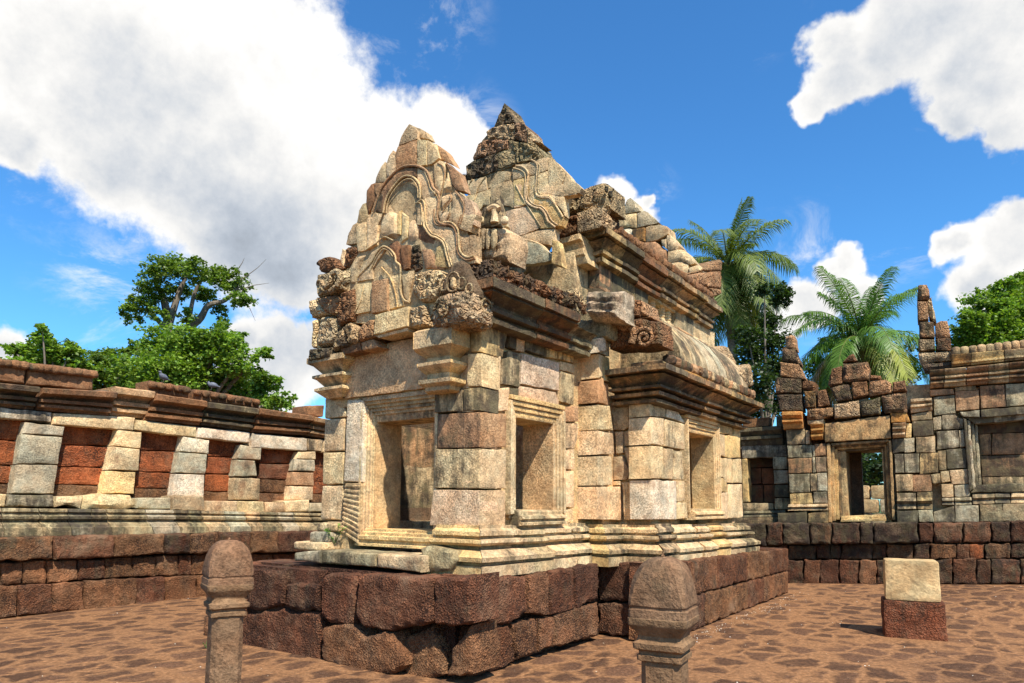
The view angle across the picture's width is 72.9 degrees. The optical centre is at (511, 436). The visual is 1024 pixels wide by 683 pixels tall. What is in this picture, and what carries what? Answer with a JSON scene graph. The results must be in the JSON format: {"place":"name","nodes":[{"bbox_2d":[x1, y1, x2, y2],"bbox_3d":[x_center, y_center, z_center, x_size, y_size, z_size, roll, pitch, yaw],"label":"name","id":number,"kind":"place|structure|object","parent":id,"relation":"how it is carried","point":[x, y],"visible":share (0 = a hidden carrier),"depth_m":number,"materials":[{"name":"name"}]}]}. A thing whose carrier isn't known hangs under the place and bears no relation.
{"place":"outdoors","nodes":[
{"label":"outdoors","id":0,"kind":"place"},
{"bbox_2d":[0,506,1023,682],"bbox_3d":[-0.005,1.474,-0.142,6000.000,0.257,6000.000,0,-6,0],"label":"ground","id":1,"kind":"structure","parent":0,"point":[823,643],"depth_m":7.58,"materials":[{"name":"brown stone"}]},
{"bbox_2d":[0,323,98,380],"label":"young tree","id":2,"kind":"object","parent":1,"relation":"on","point":[44,347],"visible":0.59,"depth_m":22.59,"materials":[{"name":"green plant"}]},
{"bbox_2d":[82,346,135,389],"bbox_3d":[-16.097,0.345,27.101,3.804,7.812,3.290,0,-6,0],"label":"rounded tree","id":3,"kind":"object","parent":1,"relation":"on","point":[96,357],"visible":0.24,"depth_m":26.57,"materials":[{"name":"green plant"}]},
{"bbox_2d":[0,358,338,617],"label":"gallery wall","id":4,"kind":"structure","parent":1,"relation":"on","point":[147,491],"depth_m":11.31,"materials":[{"name":"stone"}]},
{"bbox_2d":[159,371,169,381],"bbox_3d":[-6.095,-1.041,12.123,0.099,0.202,0.257,-2,-6,20],"label":"pigeon","id":5,"kind":"object","parent":4,"relation":"on","point":[162,376],"visible":0.98,"depth_m":12.08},
{"bbox_2d":[207,381,219,389],"bbox_3d":[-5.556,-0.944,12.866,0.257,0.168,0.099,2,-6,-20],"label":"pigeon","id":6,"kind":"object","parent":4,"relation":"on","point":[212,385],"visible":1,"depth_m":12.83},
{"bbox_2d":[116,251,266,334],"bbox_3d":[-14.296,-1.857,30.019,6.958,12.770,3.833,0,-6,0],"label":"tall tree","id":7,"kind":"object","parent":1,"relation":"on","point":[171,267],"visible":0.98,"depth_m":30.17,"materials":[{"name":"green plant"}]},
{"bbox_2d":[97,316,297,411],"bbox_3d":[-11.350,-0.153,24.997,7.249,8.479,4.940,0,-6,0],"label":"spreading tree","id":8,"kind":"object","parent":1,"relation":"on","point":[191,358],"visible":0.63,"depth_m":24.25,"materials":[{"name":"green plant"}]},
{"bbox_2d":[200,536,253,682],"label":"boundary post","id":9,"kind":"object","parent":1,"relation":"on","point":[227,583],"visible":1,"depth_m":3.76,"materials":[{"name":"stone"}]},
{"bbox_2d":[203,103,788,678],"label":"temple library","id":10,"kind":"structure","parent":1,"relation":"on","point":[531,445],"depth_m":7.93,"materials":[{"name":"stone"}]},
{"bbox_2d":[324,523,345,543],"bbox_3d":[-2.017,1.097,7.847,0.267,0.236,0.172,-3,-6,28],"label":"sprout","id":11,"kind":"object","parent":10,"relation":"on","point":[326,530],"visible":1,"depth_m":7.85,"materials":[{"name":"green plant"}]},
{"bbox_2d":[503,394,566,525],"bbox_3d":[0.127,0.299,7.884,0.597,1.403,1.122,-4,-7,35],"label":"window","id":12,"kind":"structure","parent":10,"relation":"in","point":[544,428],"depth_m":8.10,"materials":[{"name":"stone"}]},
{"bbox_2d":[674,414,724,519],"bbox_3d":[2.683,0.477,10.194,0.488,1.466,1.322,-4,-7,35],"label":"window","id":13,"kind":"structure","parent":10,"relation":"in","point":[704,434],"depth_m":10.56,"materials":[{"name":"stone"}]},
{"bbox_2d":[6,585,1022,682],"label":"fallen petals","id":14,"kind":"object","parent":1,"relation":"on","point":[639,660],"visible":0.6,"depth_m":8.71,"materials":[{"name":"plant"}]},
{"bbox_2d":[627,552,699,682],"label":"boundary post","id":15,"kind":"object","parent":1,"relation":"on","point":[663,617],"visible":1,"depth_m":2.77,"materials":[{"name":"stone"}]},
{"bbox_2d":[672,196,799,362],"bbox_3d":[9.868,-3.124,31.825,6.709,15.796,6.632,5,-8,-43],"label":"coconut palm","id":16,"kind":"object","parent":1,"relation":"on","point":[737,300],"visible":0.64,"depth_m":30.84,"materials":[{"name":"green plant"}]},
{"bbox_2d":[729,280,809,425],"bbox_3d":[9.821,-0.964,27.250,3.082,10.639,4.967,-5,-7,42],"label":"shade tree","id":17,"kind":"object","parent":1,"relation":"on","point":[756,355],"visible":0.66,"depth_m":27.00,"materials":[{"name":"green plant"}]},
{"bbox_2d":[778,266,935,459],"bbox_3d":[14.674,-1.315,29.373,6.238,11.759,6.526,0,-6,0],"label":"coconut palm","id":18,"kind":"object","parent":1,"relation":"on","point":[881,354],"visible":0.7,"depth_m":28.72,"materials":[{"name":"green plant"}]},
{"bbox_2d":[802,335,928,407],"bbox_3d":[16.746,-0.032,33.361,7.033,9.982,4.181,1,-6,-12],"label":"slender tree","id":19,"kind":"object","parent":1,"relation":"on","point":[810,366],"visible":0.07,"depth_m":33.23,"materials":[{"name":"green plant"}]},
{"bbox_2d":[862,453,883,514],"bbox_3d":[12.306,1.588,23.353,2.954,4.827,3.293,0,-6,0],"label":"bushy tree","id":20,"kind":"object","parent":1,"relation":"on","point":[872,463],"visible":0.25,"depth_m":22.87,"materials":[{"name":"green plant"}]},
{"bbox_2d":[863,485,884,523],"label":"ruined wall","id":21,"kind":"structure","parent":1,"relation":"on","point":[873,504],"depth_m":17.87,"materials":[{"name":"stone"}]},
{"bbox_2d":[733,285,1023,584],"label":"gateway","id":22,"kind":"object","parent":1,"relation":"on","point":[947,442],"visible":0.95,"depth_m":13.58,"materials":[{"name":"stone"}]},
{"bbox_2d":[959,407,1023,492],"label":"blind window","id":23,"kind":"structure","parent":22,"relation":"in","point":[1005,425],"depth_m":13.16,"materials":[{"name":"stone"}]},
{"bbox_2d":[881,596,947,640],"bbox_3d":[4.955,2.254,8.566,0.685,0.510,0.582,-2,-6,25],"label":"laterite block","id":24,"kind":"object","parent":1,"relation":"on","point":[914,620],"depth_m":8.32,"materials":[{"name":"brown stone"}]},
{"bbox_2d":[883,558,940,601],"bbox_3d":[4.928,1.764,8.563,0.595,0.496,0.346,-2,-6,25],"label":"sandstone block","id":25,"kind":"object","parent":24,"relation":"on","point":[911,580],"depth_m":8.42,"materials":[{"name":"beige stone"}]},
{"bbox_2d":[947,269,1023,348],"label":"round tree","id":26,"kind":"object","parent":1,"relation":"on","point":[999,318],"visible":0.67,"depth_m":29.32,"materials":[{"name":"green plant"}]},
{"bbox_2d":[0,0,1023,502],"label":"sky","id":27,"kind":"structure","parent":0,"point":[886,134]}
]}

